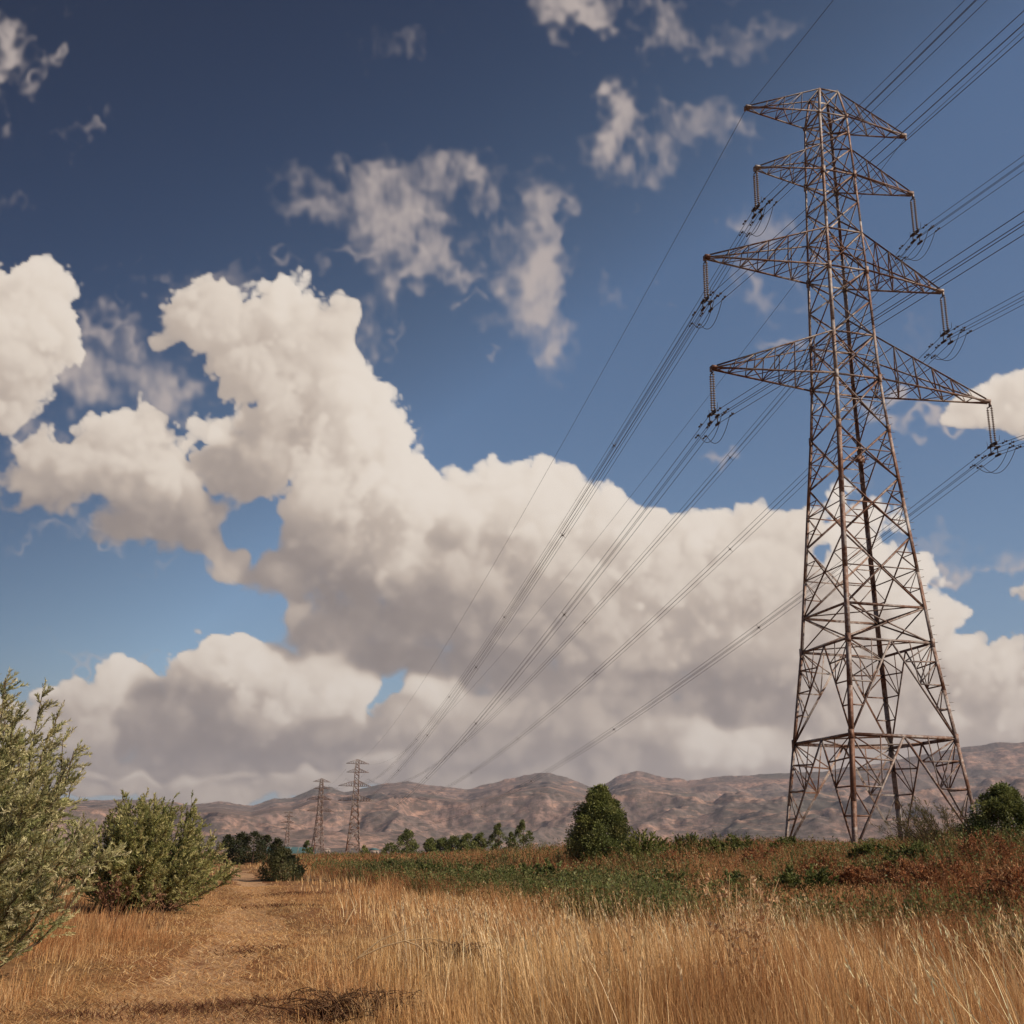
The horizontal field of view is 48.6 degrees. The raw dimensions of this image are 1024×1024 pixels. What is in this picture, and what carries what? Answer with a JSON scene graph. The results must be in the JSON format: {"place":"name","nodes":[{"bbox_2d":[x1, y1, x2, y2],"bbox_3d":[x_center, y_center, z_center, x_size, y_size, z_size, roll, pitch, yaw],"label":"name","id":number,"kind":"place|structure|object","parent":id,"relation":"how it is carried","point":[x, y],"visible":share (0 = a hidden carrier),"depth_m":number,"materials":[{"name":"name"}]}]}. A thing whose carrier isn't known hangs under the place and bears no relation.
{"place":"outdoors","nodes":[
{"label":"outdoors","id":0,"kind":"place"},
{"bbox_2d":[87,867,296,1023],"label":"path","id":1,"kind":"structure","parent":0,"point":[243,878],"depth_m":16.44,"materials":[{"name":"soil"}]},
{"bbox_2d":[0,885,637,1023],"bbox_3d":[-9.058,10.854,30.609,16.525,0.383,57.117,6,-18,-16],"label":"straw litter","id":2,"kind":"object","parent":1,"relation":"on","point":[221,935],"visible":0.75,"depth_m":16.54,"materials":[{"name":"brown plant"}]},
{"bbox_2d":[0,849,1023,1023],"bbox_3d":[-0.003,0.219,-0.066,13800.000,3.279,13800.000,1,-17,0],"label":"ground","id":3,"kind":"structure","parent":0,"point":[9,966],"depth_m":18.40,"materials":[{"name":"beige plant"}]},
{"bbox_2d":[0,667,131,966],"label":"willow shrub","id":4,"kind":"object","parent":3,"relation":"on","point":[25,809],"visible":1,"depth_m":14.78,"materials":[{"name":"green plant"}]},
{"bbox_2d":[91,866,141,926],"bbox_3d":[-8.938,8.647,25.502,1.097,1.363,0.422,1,-17,0],"label":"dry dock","id":5,"kind":"object","parent":3,"relation":"on","point":[117,885],"visible":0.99,"depth_m":25.49,"materials":[{"name":"brown plant"}]},
{"bbox_2d":[53,787,241,913],"bbox_3d":[-10.080,9.474,31.735,4.999,3.457,4.516,12,-20,-33],"label":"willow shrub","id":6,"kind":"object","parent":3,"relation":"on","point":[182,867],"visible":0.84,"depth_m":30.93,"materials":[{"name":"green plant"}]},
{"bbox_2d":[141,879,186,928],"bbox_3d":[-7.963,8.820,25.552,0.714,1.079,1.022,-12,-21,37],"label":"dry dock","id":7,"kind":"object","parent":3,"relation":"on","point":[155,901],"visible":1,"depth_m":25.44,"materials":[{"name":"brown plant"}]},
{"bbox_2d":[214,833,241,864],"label":"orchard tree","id":8,"kind":"object","parent":3,"relation":"on","point":[229,839],"visible":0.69,"depth_m":143.36,"materials":[{"name":"green plant"}]},
{"bbox_2d":[224,831,256,864],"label":"orchard tree","id":9,"kind":"object","parent":3,"relation":"on","point":[240,837],"visible":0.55,"depth_m":145.47,"materials":[{"name":"green plant"}]},
{"bbox_2d":[234,831,271,864],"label":"orchard tree","id":10,"kind":"object","parent":3,"relation":"on","point":[248,837],"visible":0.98,"depth_m":141.72,"materials":[{"name":"green plant"}]},
{"bbox_2d":[253,834,271,863],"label":"orchard tree","id":11,"kind":"object","parent":3,"relation":"on","point":[267,838],"visible":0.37,"depth_m":147.66,"materials":[{"name":"green plant"}]},
{"bbox_2d":[264,837,284,862],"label":"orchard tree","id":12,"kind":"object","parent":3,"relation":"on","point":[276,843],"visible":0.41,"depth_m":143.86,"materials":[{"name":"green plant"}]},
{"bbox_2d":[255,846,307,880],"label":"leafy bush","id":13,"kind":"object","parent":3,"relation":"on","point":[279,859],"visible":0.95,"depth_m":68.24,"materials":[{"name":"green plant"}]},
{"bbox_2d":[281,811,295,846],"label":"pylon","id":14,"kind":"object","parent":3,"relation":"on","point":[287,842],"visible":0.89,"depth_m":1207.01,"materials":[{"name":"metal"}]},
{"bbox_2d":[266,847,315,854],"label":"greenhouse","id":15,"kind":"object","parent":3,"relation":"on","point":[294,850],"visible":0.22,"depth_m":723.65,"materials":[{"name":"glass"}]},
{"bbox_2d":[302,840,312,854],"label":"tree","id":16,"kind":"object","parent":3,"relation":"on","point":[308,850],"visible":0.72,"depth_m":249.06,"materials":[{"name":"green plant"}]},
{"bbox_2d":[307,778,334,854],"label":"pylon","id":17,"kind":"object","parent":3,"relation":"on","point":[318,813],"visible":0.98,"depth_m":660.60,"materials":[{"name":"metal"}]},
{"bbox_2d":[243,983,438,1023],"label":"brush heap","id":18,"kind":"object","parent":3,"relation":"on","point":[334,1005],"visible":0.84,"depth_m":11.43,"materials":[{"name":"dry twigs"},{"name":"dead wood"}]},
{"bbox_2d":[338,759,373,853],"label":"pylon","id":19,"kind":"object","parent":3,"relation":"on","point":[357,836],"visible":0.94,"depth_m":519.92,"materials":[{"name":"metal"}]},
{"bbox_2d":[359,845,369,853],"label":"tree","id":20,"kind":"object","parent":3,"relation":"on","point":[366,850],"visible":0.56,"depth_m":229.84,"materials":[{"name":"green plant"}]},
{"bbox_2d":[369,848,378,853],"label":"farm house","id":21,"kind":"structure","parent":3,"relation":"on","point":[372,850],"depth_m":668.51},
{"bbox_2d":[365,858,407,871],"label":"leafy bush","id":22,"kind":"object","parent":3,"relation":"on","point":[389,861],"visible":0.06,"depth_m":66.69,"materials":[{"name":"green plant"}]},
{"bbox_2d":[380,842,398,853],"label":"broadleaf tree","id":23,"kind":"object","parent":3,"relation":"on","point":[384,849],"visible":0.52,"depth_m":220.10,"materials":[{"name":"green plant"}]},
{"bbox_2d":[344,885,449,958],"bbox_3d":[-1.613,5.799,16.025,1.513,0.984,0.078,1,-17,0],"label":"fallen branch","id":24,"kind":"object","parent":3,"relation":"on","point":[363,954],"visible":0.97,"depth_m":15.94,"materials":[{"name":"brown wood"}]},
{"bbox_2d":[382,859,418,877],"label":"leafy bush","id":25,"kind":"object","parent":3,"relation":"on","point":[402,864],"visible":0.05,"depth_m":64.02,"materials":[{"name":"green plant"}]},
{"bbox_2d":[391,828,419,854],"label":"broadleaf tree","id":26,"kind":"object","parent":3,"relation":"on","point":[412,846],"visible":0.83,"depth_m":215.37,"materials":[{"name":"green plant"}]},
{"bbox_2d":[407,858,443,875],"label":"leafy bush","id":27,"kind":"object","parent":3,"relation":"on","point":[428,866],"visible":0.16,"depth_m":59.58,"materials":[{"name":"green plant"}]},
{"bbox_2d":[419,837,441,853],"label":"hedge tree","id":28,"kind":"object","parent":3,"relation":"on","point":[429,843],"visible":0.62,"depth_m":205.50,"materials":[{"name":"green plant"}]},
{"bbox_2d":[429,837,453,852],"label":"hedge tree","id":29,"kind":"object","parent":3,"relation":"on","point":[441,842],"visible":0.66,"depth_m":205.53,"materials":[{"name":"green plant"}]},
{"bbox_2d":[440,835,463,852],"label":"hedge tree","id":30,"kind":"object","parent":3,"relation":"on","point":[455,839],"visible":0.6,"depth_m":205.95,"materials":[{"name":"green plant"}]},
{"bbox_2d":[423,861,493,876],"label":"leafy bush","id":31,"kind":"object","parent":3,"relation":"on","point":[459,865],"visible":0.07,"depth_m":52.27,"materials":[{"name":"green plant"}]},
{"bbox_2d":[418,940,500,962],"bbox_3d":[-0.828,6.876,17.733,1.302,0.342,1.018,11,-20,-31],"label":"brush heap","id":32,"kind":"object","parent":3,"relation":"on","point":[456,944],"visible":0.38,"depth_m":17.67,"materials":[{"name":"brown plant"}]},
{"bbox_2d":[455,833,479,851],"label":"hedge tree","id":33,"kind":"object","parent":3,"relation":"on","point":[463,841],"visible":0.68,"depth_m":205.51,"materials":[{"name":"green plant"}]},
{"bbox_2d":[469,831,487,851],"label":"hedge tree","id":34,"kind":"object","parent":3,"relation":"on","point":[482,842],"visible":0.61,"depth_m":206.26,"materials":[{"name":"green plant"}]},
{"bbox_2d":[485,823,508,850],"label":"poplar tree","id":35,"kind":"object","parent":3,"relation":"on","point":[498,832],"visible":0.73,"depth_m":191.84,"materials":[{"name":"green plant"}]},
{"bbox_2d":[476,864,535,880],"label":"leafy bush","id":36,"kind":"object","parent":3,"relation":"on","point":[511,867],"visible":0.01,"depth_m":47.59,"materials":[{"name":"green plant"}]},
{"bbox_2d":[506,831,516,847],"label":"poplar tree","id":37,"kind":"object","parent":3,"relation":"on","point":[510,839],"visible":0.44,"depth_m":194.81,"materials":[{"name":"green plant"}]},
{"bbox_2d":[508,819,534,851],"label":"poplar tree","id":38,"kind":"object","parent":3,"relation":"on","point":[520,828],"visible":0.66,"depth_m":192.36,"materials":[{"name":"green plant"}]},
{"bbox_2d":[509,858,589,882],"bbox_3d":[1.621,14.474,44.773,2.434,1.683,3.479,15,-22,-39],"label":"leafy bush","id":39,"kind":"object","parent":3,"relation":"on","point":[549,866],"visible":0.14,"depth_m":44.67,"materials":[{"name":"green plant"}]},
{"bbox_2d":[548,862,580,872],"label":"dry bush","id":40,"kind":"object","parent":3,"relation":"on","point":[575,866],"visible":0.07,"depth_m":49.56,"materials":[{"name":"brown plant"}]},
{"bbox_2d":[563,783,630,863],"bbox_3d":[4.416,15.988,57.877,3.713,4.280,4.028,1,-17,0],"label":"broadleaf tree","id":41,"kind":"object","parent":3,"relation":"on","point":[601,820],"visible":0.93,"depth_m":57.15,"materials":[{"name":"green plant"}]},
{"bbox_2d":[594,890,661,1022],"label":"dry stalk","id":42,"kind":"object","parent":3,"relation":"on","point":[635,929],"visible":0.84,"depth_m":10.71,"materials":[{"name":"beige plant"}]},
{"bbox_2d":[246,821,1023,984],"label":"green weeds","id":43,"kind":"object","parent":3,"relation":"on","point":[598,876],"visible":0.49,"depth_m":35.10,"materials":[{"name":"green plant"}]},
{"bbox_2d":[246,823,1023,999],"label":"rusty weeds","id":44,"kind":"object","parent":3,"relation":"on","point":[710,869],"visible":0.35,"depth_m":32.58,"materials":[{"name":"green plant"}]},
{"bbox_2d":[614,826,675,867],"bbox_3d":[5.883,14.881,49.853,2.668,2.092,2.826,-4,-18,16],"label":"leafy bush","id":45,"kind":"object","parent":3,"relation":"on","point":[632,845],"visible":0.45,"depth_m":49.49,"materials":[{"name":"green plant"}]},
{"bbox_2d":[639,868,705,891],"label":"leafy bush","id":46,"kind":"object","parent":3,"relation":"on","point":[673,874],"visible":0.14,"depth_m":37.78,"materials":[{"name":"green plant"}]},
{"bbox_2d":[648,849,701,871],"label":"dry bush","id":47,"kind":"object","parent":3,"relation":"on","point":[674,853],"visible":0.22,"depth_m":45.86,"materials":[{"name":"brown plant"}]},
{"bbox_2d":[671,832,711,856],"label":"leafy bush","id":48,"kind":"object","parent":3,"relation":"on","point":[680,842],"visible":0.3,"depth_m":55.40,"materials":[{"name":"green plant"}]},
{"bbox_2d":[698,832,763,858],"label":"leafy bush","id":49,"kind":"object","parent":3,"relation":"on","point":[722,846],"visible":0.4,"depth_m":50.54,"materials":[{"name":"green plant"}]},
{"bbox_2d":[692,873,782,1023],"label":"dry thistle","id":50,"kind":"object","parent":3,"relation":"on","point":[732,929],"visible":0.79,"depth_m":11.28,"materials":[{"name":"beige plant"}]},
{"bbox_2d":[707,869,773,895],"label":"leafy bush","id":51,"kind":"object","parent":3,"relation":"on","point":[734,877],"visible":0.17,"depth_m":34.31,"materials":[{"name":"green plant"}]},
{"bbox_2d":[723,844,786,868],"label":"dry bush","id":52,"kind":"object","parent":3,"relation":"on","point":[753,852],"visible":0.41,"depth_m":42.06,"materials":[{"name":"brown plant"}]},
{"bbox_2d":[765,836,806,852],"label":"leafy bush","id":53,"kind":"object","parent":3,"relation":"on","point":[791,840],"visible":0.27,"depth_m":47.89,"materials":[{"name":"green plant"}]},
{"bbox_2d":[760,863,846,894],"bbox_3d":[8.293,10.536,32.380,2.107,1.051,1.958,8,-18,-21],"label":"leafy bush","id":54,"kind":"object","parent":3,"relation":"on","point":[822,875],"visible":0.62,"depth_m":32.04,"materials":[{"name":"green plant"}]},
{"bbox_2d":[779,853,859,872],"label":"dry bush","id":55,"kind":"object","parent":3,"relation":"on","point":[818,864],"visible":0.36,"depth_m":36.90,"materials":[{"name":"brown plant"}]},
{"bbox_2d":[703,87,990,844],"bbox_3d":[18.633,-3.837,61.144,17.190,43.705,6.925,5,-17,-13],"label":"pylon","id":56,"kind":"object","parent":3,"relation":"on","point":[848,638],"visible":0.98,"depth_m":60.54,"materials":[{"name":"metal"}]},
{"bbox_2d":[350,112,744,763],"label":"earth wire","id":57,"kind":"object","parent":56,"relation":"attached to","point":[608,360],"visible":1,"depth_m":89.38,"materials":[{"name":"metal"}]},
{"bbox_2d":[382,140,903,762],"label":"earth wire","id":58,"kind":"object","parent":56,"relation":"attached to","point":[694,414],"visible":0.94,"depth_m":99.32,"materials":[{"name":"metal"}]},
{"bbox_2d":[689,259,725,328],"bbox_3d":[10.515,-11.877,61.392,0.540,4.061,3.800,5,-17,-13],"label":"insulator set","id":59,"kind":"object","parent":56,"relation":"hanging from","point":[705,300],"visible":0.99,"depth_m":61.34,"materials":[{"name":"brown glass"}]},
{"bbox_2d":[338,305,708,802],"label":"conductor bundle","id":60,"kind":"object","parent":59,"relation":"hanging from","point":[571,514],"visible":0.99,"depth_m":84.94,"materials":[{"name":"metal"}]},
{"bbox_2d":[705,10,1023,308],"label":"conductor bundle","id":61,"kind":"object","parent":59,"relation":"hanging from","point":[882,150],"visible":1,"depth_m":43.75,"materials":[{"name":"metal"}]},
{"bbox_2d":[695,371,733,443],"bbox_3d":[10.552,-5.586,59.525,0.540,4.061,3.800,5,-17,-13],"label":"insulator set","id":62,"kind":"object","parent":56,"relation":"hanging from","point":[711,405],"visible":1,"depth_m":59.45,"materials":[{"name":"brown glass"}]},
{"bbox_2d":[338,417,715,823],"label":"conductor bundle","id":63,"kind":"object","parent":62,"relation":"hanging from","point":[581,591],"visible":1,"depth_m":82.23,"materials":[{"name":"metal"}]},
{"bbox_2d":[712,211,1023,421],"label":"conductor bundle","id":64,"kind":"object","parent":62,"relation":"hanging from","point":[883,311],"visible":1,"depth_m":43.17,"materials":[{"name":"metal"}]},
{"bbox_2d":[739,170,777,236],"bbox_3d":[13.806,-17.529,63.950,0.540,4.061,3.800,5,-17,-13],"label":"insulator set","id":65,"kind":"object","parent":56,"relation":"hanging from","point":[755,201],"visible":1,"depth_m":63.90,"materials":[{"name":"brown glass"}]},
{"bbox_2d":[347,214,759,783],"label":"conductor bundle","id":66,"kind":"object","parent":65,"relation":"hanging from","point":[605,452],"visible":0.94,"depth_m":88.87,"materials":[{"name":"metal"}]},
{"bbox_2d":[755,0,986,215],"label":"conductor bundle","id":67,"kind":"object","parent":65,"relation":"hanging from","point":[875,98],"visible":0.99,"depth_m":51.38,"materials":[{"name":"metal"}]},
{"bbox_2d":[747,1,832,107],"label":"earth wire","id":68,"kind":"object","parent":56,"relation":"attached to","point":[790,53],"visible":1,"depth_m":60.35,"materials":[{"name":"metal"}]},
{"bbox_2d":[895,196,939,260],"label":"insulator set","id":69,"kind":"object","parent":56,"relation":"hanging from","point":[913,234],"visible":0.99,"depth_m":66.18,"materials":[{"name":"brown glass"}]},
{"bbox_2d":[372,237,917,785],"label":"conductor bundle","id":70,"kind":"object","parent":69,"relation":"hanging from","point":[700,491],"visible":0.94,"depth_m":98.20,"materials":[{"name":"metal"}]},
{"bbox_2d":[915,155,1023,240],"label":"conductor bundle","id":71,"kind":"object","parent":69,"relation":"hanging from","point":[974,198],"visible":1,"depth_m":60.75,"materials":[{"name":"metal"}]},
{"bbox_2d":[924,294,971,360],"bbox_3d":[24.761,-10.624,64.793,0.540,4.061,3.800,5,-17,-13],"label":"insulator set","id":72,"kind":"object","parent":56,"relation":"hanging from","point":[944,333],"visible":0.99,"depth_m":64.71,"materials":[{"name":"brown glass"}]},
{"bbox_2d":[372,338,947,803],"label":"conductor bundle","id":73,"kind":"object","parent":72,"relation":"hanging from","point":[728,550],"visible":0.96,"depth_m":100.42,"materials":[{"name":"metal"}]},
{"bbox_2d":[946,291,1023,340],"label":"conductor bundle","id":74,"kind":"object","parent":72,"relation":"hanging from","point":[987,315],"visible":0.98,"depth_m":60.92,"materials":[{"name":"metal"}]},
{"bbox_2d":[908,30,1023,135],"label":"earth wire","id":75,"kind":"object","parent":56,"relation":"attached to","point":[966,82],"visible":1,"depth_m":62.10,"materials":[{"name":"metal"}]},
{"bbox_2d":[970,404,1021,473],"bbox_3d":[26.882,-4.150,63.424,0.540,4.061,3.800,5,-17,-13],"label":"insulator set","id":76,"kind":"object","parent":56,"relation":"hanging from","point":[993,443],"visible":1,"depth_m":63.32,"materials":[{"name":"brown glass"}]},
{"bbox_2d":[374,450,993,824],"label":"conductor bundle","id":77,"kind":"object","parent":76,"relation":"hanging from","point":[375,808],"visible":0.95,"depth_m":93.75,"materials":[{"name":"metal"}]},
{"bbox_2d":[994,435,1023,453],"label":"conductor bundle","id":78,"kind":"object","parent":76,"relation":"hanging from","point":[1011,442],"visible":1,"depth_m":61.68,"materials":[{"name":"metal"}]},
{"bbox_2d":[828,865,884,887],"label":"dry bush","id":79,"kind":"object","parent":3,"relation":"on","point":[853,871],"visible":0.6,"depth_m":33.22,"materials":[{"name":"brown plant"}]},
{"bbox_2d":[846,842,896,861],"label":"leafy bush","id":80,"kind":"object","parent":3,"relation":"on","point":[864,848],"visible":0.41,"depth_m":40.12,"materials":[{"name":"green plant"}]},
{"bbox_2d":[859,855,940,888],"bbox_3d":[10.797,10.044,31.512,2.284,1.020,2.190,10,-19,-28],"label":"dry bush","id":81,"kind":"object","parent":3,"relation":"on","point":[888,872],"visible":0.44,"depth_m":31.32,"materials":[{"name":"brown plant"}]},
{"bbox_2d":[882,839,939,867],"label":"leafy bush","id":82,"kind":"object","parent":3,"relation":"on","point":[904,851],"visible":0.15,"depth_m":35.28,"materials":[{"name":"green plant"}]},
{"bbox_2d":[870,796,965,848],"bbox_3d":[15.244,11.533,41.528,3.480,2.265,3.363,7,-18,-20],"label":"broom shrub","id":83,"kind":"object","parent":3,"relation":"on","point":[924,834],"visible":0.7,"depth_m":41.24,"materials":[{"name":"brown plant"}]},
{"bbox_2d":[893,853,990,897],"bbox_3d":[10.872,9.192,28.610,2.370,1.194,2.647,1,-17,0],"label":"dry bush","id":84,"kind":"object","parent":3,"relation":"on","point":[922,872],"visible":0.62,"depth_m":28.42,"materials":[{"name":"brown plant"}]},
{"bbox_2d":[940,830,1023,875],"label":"dry bush","id":85,"kind":"object","parent":3,"relation":"on","point":[974,843],"visible":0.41,"depth_m":31.49,"materials":[{"name":"brown plant"}]},
{"bbox_2d":[953,781,1023,847],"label":"broadleaf bush","id":86,"kind":"object","parent":3,"relation":"on","point":[1006,806],"visible":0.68,"depth_m":38.36,"materials":[{"name":"green plant"}]},
{"bbox_2d":[954,860,1023,908],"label":"dry bush","id":87,"kind":"object","parent":3,"relation":"on","point":[1005,879],"visible":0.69,"depth_m":25.64,"materials":[{"name":"brown plant"}]},
{"bbox_2d":[0,0,1023,804],"bbox_3d":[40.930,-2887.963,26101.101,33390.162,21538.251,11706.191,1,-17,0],"label":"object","id":88,"kind":"structure","parent":0,"point":[384,558],"depth_m":29158.66,"materials":[{"name":"white"}]},
{"bbox_2d":[32,742,1023,853],"bbox_3d":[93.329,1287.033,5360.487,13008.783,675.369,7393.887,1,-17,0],"label":"hills","id":89,"kind":"structure","parent":0,"point":[545,805],"depth_m":4067.71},
{"bbox_2d":[336,886,1023,1023],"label":"seeding grass","id":90,"kind":"structure","parent":0,"point":[487,929],"depth_m":12.52,"materials":[{"name":"beige plant"}]}
]}

